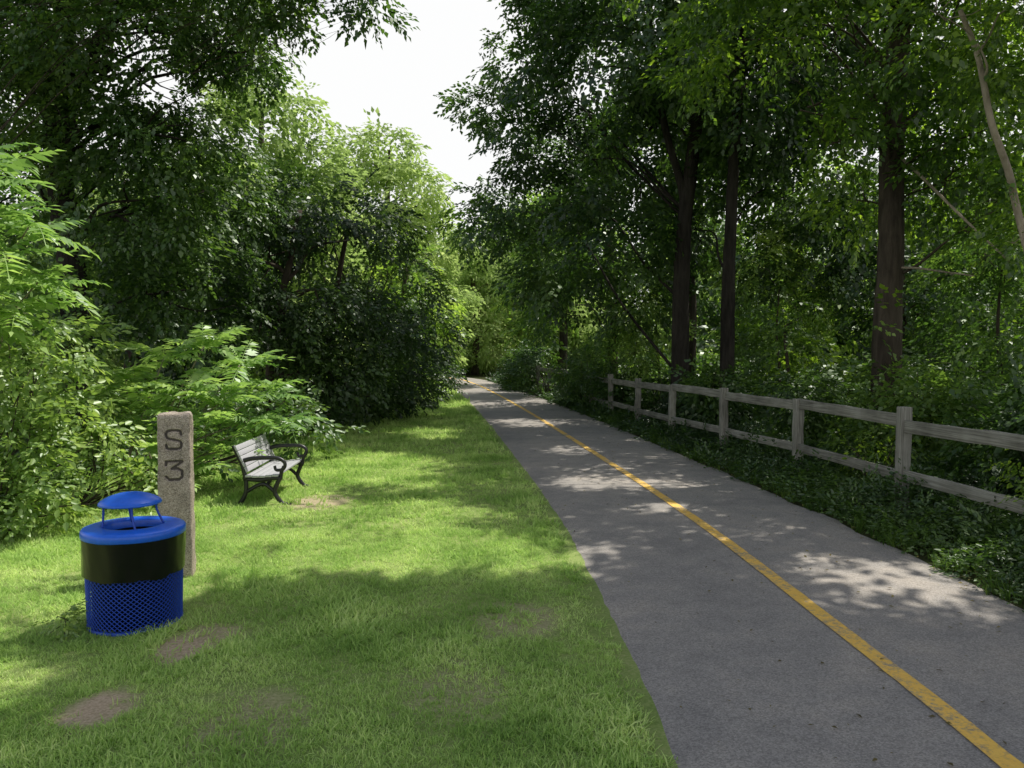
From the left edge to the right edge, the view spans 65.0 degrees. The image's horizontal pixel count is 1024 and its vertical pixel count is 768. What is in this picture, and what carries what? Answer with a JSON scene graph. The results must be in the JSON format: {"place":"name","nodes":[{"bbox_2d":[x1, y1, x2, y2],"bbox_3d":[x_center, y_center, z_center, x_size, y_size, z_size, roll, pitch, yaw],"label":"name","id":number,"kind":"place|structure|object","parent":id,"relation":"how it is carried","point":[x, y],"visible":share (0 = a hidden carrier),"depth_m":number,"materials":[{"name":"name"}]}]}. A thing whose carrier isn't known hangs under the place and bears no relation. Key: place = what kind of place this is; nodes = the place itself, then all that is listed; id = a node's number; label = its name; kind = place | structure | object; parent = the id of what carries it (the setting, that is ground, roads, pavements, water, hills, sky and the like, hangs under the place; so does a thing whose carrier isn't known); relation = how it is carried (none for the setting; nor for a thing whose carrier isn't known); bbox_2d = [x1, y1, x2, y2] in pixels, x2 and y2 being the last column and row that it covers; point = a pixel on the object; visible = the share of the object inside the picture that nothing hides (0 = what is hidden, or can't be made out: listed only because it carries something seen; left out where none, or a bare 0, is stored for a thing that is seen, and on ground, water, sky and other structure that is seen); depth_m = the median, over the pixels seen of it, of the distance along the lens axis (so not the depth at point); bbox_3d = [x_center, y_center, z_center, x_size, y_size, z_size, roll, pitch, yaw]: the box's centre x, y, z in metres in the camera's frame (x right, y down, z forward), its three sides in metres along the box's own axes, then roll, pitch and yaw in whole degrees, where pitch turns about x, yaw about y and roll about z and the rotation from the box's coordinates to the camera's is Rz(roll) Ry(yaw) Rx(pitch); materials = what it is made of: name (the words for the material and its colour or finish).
{"place":"outdoors","nodes":[
{"label":"outdoors","id":0,"kind":"place"},
{"bbox_2d":[0,379,678,767],"bbox_3d":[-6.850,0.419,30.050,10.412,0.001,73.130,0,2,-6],"label":"lawn","id":1,"kind":"structure","parent":0,"point":[94,707],"depth_m":4.53,"materials":[{"name":"plant"}]},
{"bbox_2d":[0,142,109,358],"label":"sumac shrub","id":2,"kind":"object","parent":1,"relation":"on","point":[13,219],"visible":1,"depth_m":6.77,"materials":[{"name":"green plant"}]},
{"bbox_2d":[26,598,92,641],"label":"weed","id":3,"kind":"object","parent":1,"relation":"on","point":[67,626],"visible":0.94,"depth_m":4.73,"materials":[{"name":"green plant"}]},
{"bbox_2d":[0,291,147,548],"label":"bush","id":4,"kind":"object","parent":1,"relation":"on","point":[21,519],"visible":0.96,"depth_m":7.32,"materials":[{"name":"green plant"}]},
{"bbox_2d":[26,391,198,514],"bbox_3d":[-4.413,0.767,8.768,1.811,1.412,1.420,0,2,0],"label":"bush","id":5,"kind":"object","parent":1,"relation":"on","point":[136,482],"visible":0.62,"depth_m":8.54,"materials":[{"name":"green plant"}]},
{"bbox_2d":[79,491,185,636],"bbox_3d":[-2.345,1.079,4.990,0.598,0.822,0.598,0,2,0],"label":"litter bin","id":6,"kind":"object","parent":1,"relation":"on","point":[132,566],"visible":1,"depth_m":4.79,"materials":[{"name":"blue metal"}]},
{"bbox_2d":[157,411,195,577],"bbox_3d":[-2.515,0.900,6.024,0.243,1.393,0.205,-1,3,-15],"label":"stone marker","id":7,"kind":"object","parent":1,"relation":"on","point":[176,486],"visible":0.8,"depth_m":5.93,"materials":[{"name":"stone"}]},
{"bbox_2d":[48,322,329,492],"bbox_3d":[-3.707,0.275,9.596,3.258,2.066,2.220,-1,3,-22],"label":"sumac shrub","id":8,"kind":"object","parent":1,"relation":"on","point":[211,339],"visible":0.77,"depth_m":9.47,"materials":[{"name":"green plant"}]},
{"bbox_2d":[231,434,310,504],"bbox_3d":[-2.775,0.979,9.350,0.644,0.683,1.242,0,2,-3],"label":"park bench","id":9,"kind":"object","parent":1,"relation":"on","point":[275,467],"visible":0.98,"depth_m":8.94,"materials":[{"name":"grey wood"}]},
{"bbox_2d":[193,379,369,482],"bbox_3d":[-3.514,0.752,11.777,1.842,1.601,3.710,2,3,32],"label":"bush","id":10,"kind":"object","parent":1,"relation":"on","point":[336,432],"visible":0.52,"depth_m":11.83,"materials":[{"name":"green plant"}]},
{"bbox_2d":[168,147,470,435],"bbox_3d":[-3.263,-1.782,20.201,4.915,6.018,13.730,1,2,14],"label":"rounded tree","id":11,"kind":"object","parent":1,"relation":"on","point":[314,337],"visible":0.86,"depth_m":15.96,"materials":[{"name":"green plant"}]},
{"bbox_2d":[0,0,1023,343],"label":"sky","id":12,"kind":"structure","parent":0,"point":[401,79],"materials":[{"name":"white"}]},
{"bbox_2d":[16,371,1023,609],"bbox_3d":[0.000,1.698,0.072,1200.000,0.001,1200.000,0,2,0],"label":"ground","id":13,"kind":"structure","parent":0,"point":[924,557],"depth_m":7.45,"materials":[{"name":"brown soil"}]},
{"bbox_2d":[0,248,166,459],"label":"bush","id":14,"kind":"object","parent":13,"relation":"on","point":[78,338],"visible":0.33,"depth_m":8.98,"materials":[{"name":"green plant"}]},
{"bbox_2d":[0,0,306,427],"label":"vine covered tree","id":15,"kind":"object","parent":13,"relation":"on","point":[140,135],"visible":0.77,"depth_m":12.36,"materials":[{"name":"green plant"}]},
{"bbox_2d":[0,110,314,400],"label":"woodland tree","id":16,"kind":"object","parent":13,"relation":"on","point":[169,371],"visible":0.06,"depth_m":21.48,"materials":[{"name":"green plant"}]},
{"bbox_2d":[0,0,420,149],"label":"overhanging tree","id":17,"kind":"object","parent":13,"relation":"on","point":[241,18],"visible":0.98,"depth_m":10.66,"materials":[{"name":"green plant"}]},
{"bbox_2d":[0,364,439,505],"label":"undergrowth","id":18,"kind":"object","parent":13,"relation":"on","point":[191,402],"visible":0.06,"depth_m":13.43,"materials":[{"name":"green plant"}]},
{"bbox_2d":[192,69,376,372],"bbox_3d":[-8.684,-5.956,31.057,8.340,13.003,6.357,-1,3,-27],"label":"woodland tree","id":19,"kind":"object","parent":13,"relation":"on","point":[293,124],"visible":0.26,"depth_m":30.47,"materials":[{"name":"green plant"}]},
{"bbox_2d":[263,342,449,436],"bbox_3d":[-3.381,0.091,19.544,2.551,2.511,9.432,0,2,10],"label":"bush","id":20,"kind":"object","parent":13,"relation":"on","point":[338,417],"visible":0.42,"depth_m":18.24,"materials":[{"name":"green plant"}]},
{"bbox_2d":[312,106,485,378],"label":"woodland tree","id":21,"kind":"object","parent":13,"relation":"on","point":[404,172],"visible":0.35,"depth_m":43.45,"materials":[{"name":"green plant"}]},
{"bbox_2d":[351,230,469,384],"bbox_3d":[-4.761,-2.930,35.468,5.674,7.660,8.063,0,2,0],"label":"woodland tree","id":22,"kind":"object","parent":13,"relation":"on","point":[454,306],"visible":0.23,"depth_m":34.96,"materials":[{"name":"green plant"}]},
{"bbox_2d":[427,227,538,374],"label":"woodland tree","id":23,"kind":"object","parent":13,"relation":"on","point":[471,277],"visible":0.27,"depth_m":52.64,"materials":[{"name":"green plant"}]},
{"bbox_2d":[0,132,1001,400],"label":"distant woodland","id":24,"kind":"object","parent":13,"relation":"on","point":[584,330],"visible":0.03,"depth_m":37.03,"materials":[{"name":"green plant"}]},
{"bbox_2d":[429,196,582,373],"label":"woodland tree","id":25,"kind":"object","parent":13,"relation":"on","point":[520,333],"visible":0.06,"depth_m":57.82,"materials":[{"name":"green plant"}]},
{"bbox_2d":[494,340,561,390],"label":"bush","id":26,"kind":"object","parent":13,"relation":"on","point":[504,381],"visible":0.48,"depth_m":32.97,"materials":[{"name":"green plant"}]},
{"bbox_2d":[498,341,588,397],"bbox_3d":[1.131,-0.459,28.747,3.021,2.200,2.823,-1,2,-12],"label":"bush","id":27,"kind":"object","parent":13,"relation":"on","point":[527,362],"visible":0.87,"depth_m":28.65,"materials":[{"name":"green plant"}]},
{"bbox_2d":[488,185,631,373],"bbox_3d":[2.584,-4.793,39.076,7.123,9.997,5.904,0,2,11],"label":"woodland tree","id":28,"kind":"object","parent":13,"relation":"on","point":[562,344],"visible":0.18,"depth_m":38.48,"materials":[{"name":"green plant"}]},
{"bbox_2d":[543,343,618,409],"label":"bush","id":29,"kind":"object","parent":13,"relation":"on","point":[565,378],"visible":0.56,"depth_m":23.32,"materials":[{"name":"green plant"}]},
{"bbox_2d":[502,96,712,373],"bbox_3d":[3.858,-5.128,31.098,8.008,11.339,6.365,1,3,15],"label":"woodland tree","id":30,"kind":"object","parent":13,"relation":"on","point":[538,330],"visible":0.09,"depth_m":30.33,"materials":[{"name":"green plant"}]},
{"bbox_2d":[571,359,658,411],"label":"bush","id":31,"kind":"object","parent":13,"relation":"on","point":[615,391],"visible":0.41,"depth_m":20.90,"materials":[{"name":"green plant"}]},
{"bbox_2d":[426,0,833,407],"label":"forked tree","id":32,"kind":"object","parent":13,"relation":"on","point":[571,27],"visible":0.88,"depth_m":18.92,"materials":[{"name":"green plant"}]},
{"bbox_2d":[592,241,717,392],"bbox_3d":[3.627,-1.451,21.212,3.310,4.812,2.447,-1,3,-23],"label":"understory sapling","id":33,"kind":"object","parent":13,"relation":"on","point":[634,351],"visible":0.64,"depth_m":20.85,"materials":[{"name":"green plant"}]},
{"bbox_2d":[615,360,694,420],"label":"bush","id":34,"kind":"object","parent":13,"relation":"on","point":[656,396],"visible":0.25,"depth_m":18.84,"materials":[{"name":"green plant"}]},
{"bbox_2d":[537,1,838,379],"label":"woodland tree","id":35,"kind":"object","parent":13,"relation":"on","point":[587,271],"visible":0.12,"depth_m":23.72,"materials":[{"name":"green plant"}]},
{"bbox_2d":[666,357,762,424],"bbox_3d":[4.051,0.386,16.299,1.958,1.887,2.762,1,3,26],"label":"bush","id":36,"kind":"object","parent":13,"relation":"on","point":[703,406],"visible":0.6,"depth_m":15.98,"materials":[{"name":"green plant"}]},
{"bbox_2d":[484,368,1023,611],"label":"ground cover","id":37,"kind":"object","parent":13,"relation":"on","point":[960,508],"visible":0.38,"depth_m":8.61,"materials":[{"name":"green plant"}]},
{"bbox_2d":[532,365,1023,514],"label":"wooden fence","id":38,"kind":"object","parent":13,"relation":"on","point":[900,419],"visible":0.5,"depth_m":9.53,"materials":[{"name":"grey wood"}]},
{"bbox_2d":[551,304,1023,499],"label":"undergrowth","id":39,"kind":"object","parent":13,"relation":"on","point":[979,378],"visible":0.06,"depth_m":16.16,"materials":[{"name":"green plant"}]},
{"bbox_2d":[737,294,839,419],"bbox_3d":[5.217,-0.257,15.124,2.023,2.940,2.014,0,2,0],"label":"understory sapling","id":40,"kind":"object","parent":13,"relation":"on","point":[786,363],"visible":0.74,"depth_m":15.14,"materials":[{"name":"green plant"}]},
{"bbox_2d":[703,222,876,393],"bbox_3d":[6.462,-1.343,18.788,3.502,4.801,3.939,2,3,41],"label":"understory sapling","id":41,"kind":"object","parent":13,"relation":"on","point":[745,345],"visible":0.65,"depth_m":18.43,"materials":[{"name":"green plant"}]},
{"bbox_2d":[748,361,868,440],"bbox_3d":[4.944,0.553,13.019,2.256,1.867,2.586,0,2,0],"label":"bush","id":42,"kind":"object","parent":13,"relation":"on","point":[811,418],"visible":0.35,"depth_m":12.87,"materials":[{"name":"green plant"}]},
{"bbox_2d":[597,0,1023,411],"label":"broad tree","id":43,"kind":"object","parent":13,"relation":"on","point":[894,122],"visible":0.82,"depth_m":11.66,"materials":[{"name":"green plant"}]},
{"bbox_2d":[621,0,1022,404],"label":"slender tree","id":44,"kind":"object","parent":13,"relation":"on","point":[774,164],"visible":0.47,"depth_m":16.95,"materials":[{"name":"green plant"}]},
{"bbox_2d":[643,182,1020,389],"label":"distant woodland","id":45,"kind":"object","parent":13,"relation":"on","point":[710,316],"visible":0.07,"depth_m":33.59,"materials":[{"name":"green plant"}]},
{"bbox_2d":[694,142,1023,370],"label":"distant woodland","id":46,"kind":"object","parent":13,"relation":"on","point":[845,347],"visible":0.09,"depth_m":24.15,"materials":[{"name":"green plant"}]},
{"bbox_2d":[817,423,937,481],"bbox_3d":[4.359,0.859,9.684,0.841,0.989,1.589,-1,2,-13],"label":"bush","id":47,"kind":"object","parent":13,"relation":"on","point":[888,455],"visible":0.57,"depth_m":9.62,"materials":[{"name":"green plant"}]},
{"bbox_2d":[771,131,1023,371],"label":"woodland tree","id":48,"kind":"object","parent":13,"relation":"on","point":[917,302],"visible":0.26,"depth_m":19.07,"materials":[{"name":"green plant"}]},
{"bbox_2d":[822,339,1023,470],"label":"bush","id":49,"kind":"object","parent":13,"relation":"on","point":[925,408],"visible":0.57,"depth_m":10.58,"materials":[{"name":"green plant"}]},
{"bbox_2d":[857,204,1023,424],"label":"understory sapling","id":50,"kind":"object","parent":13,"relation":"on","point":[1010,288],"visible":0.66,"depth_m":13.54,"materials":[{"name":"green plant"}]},
{"bbox_2d":[863,0,1023,282],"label":"leaning sapling","id":51,"kind":"object","parent":13,"relation":"on","point":[983,80],"visible":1,"depth_m":9.01,"materials":[{"name":"green plant"}]},
{"bbox_2d":[914,149,1023,376],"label":"woodland tree","id":52,"kind":"object","parent":13,"relation":"on","point":[975,265],"visible":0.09,"depth_m":18.27,"materials":[{"name":"green plant"}]},
{"bbox_2d":[934,353,1023,493],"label":"bush","id":53,"kind":"object","parent":13,"relation":"on","point":[1011,420],"visible":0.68,"depth_m":8.97,"materials":[{"name":"green plant"}]},
{"bbox_2d":[982,449,1023,514],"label":"bush","id":54,"kind":"object","parent":13,"relation":"on","point":[1008,477],"visible":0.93,"depth_m":7.10,"materials":[{"name":"green plant"}]},
{"bbox_2d":[1003,330,1023,369],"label":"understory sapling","id":55,"kind":"object","parent":13,"relation":"on","point":[1020,365],"visible":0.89,"depth_m":10.64,"materials":[{"name":"green plant"}]},
{"bbox_2d":[435,376,1023,767],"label":"path","id":56,"kind":"structure","parent":0,"point":[709,653],"depth_m":5.02,"materials":[{"name":"grey asphalt"}]},
{"bbox_2d":[455,378,1023,767],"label":"path line","id":57,"kind":"object","parent":56,"relation":"on","point":[999,755],"visible":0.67,"depth_m":4.50,"materials":[{"name":"yellow paint"}]},
{"bbox_2d":[494,406,1006,765],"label":"fallen leaves","id":58,"kind":"object","parent":56,"relation":"on","point":[875,759],"visible":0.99,"depth_m":5.41,"materials":[{"name":"brown plant"}]}
]}

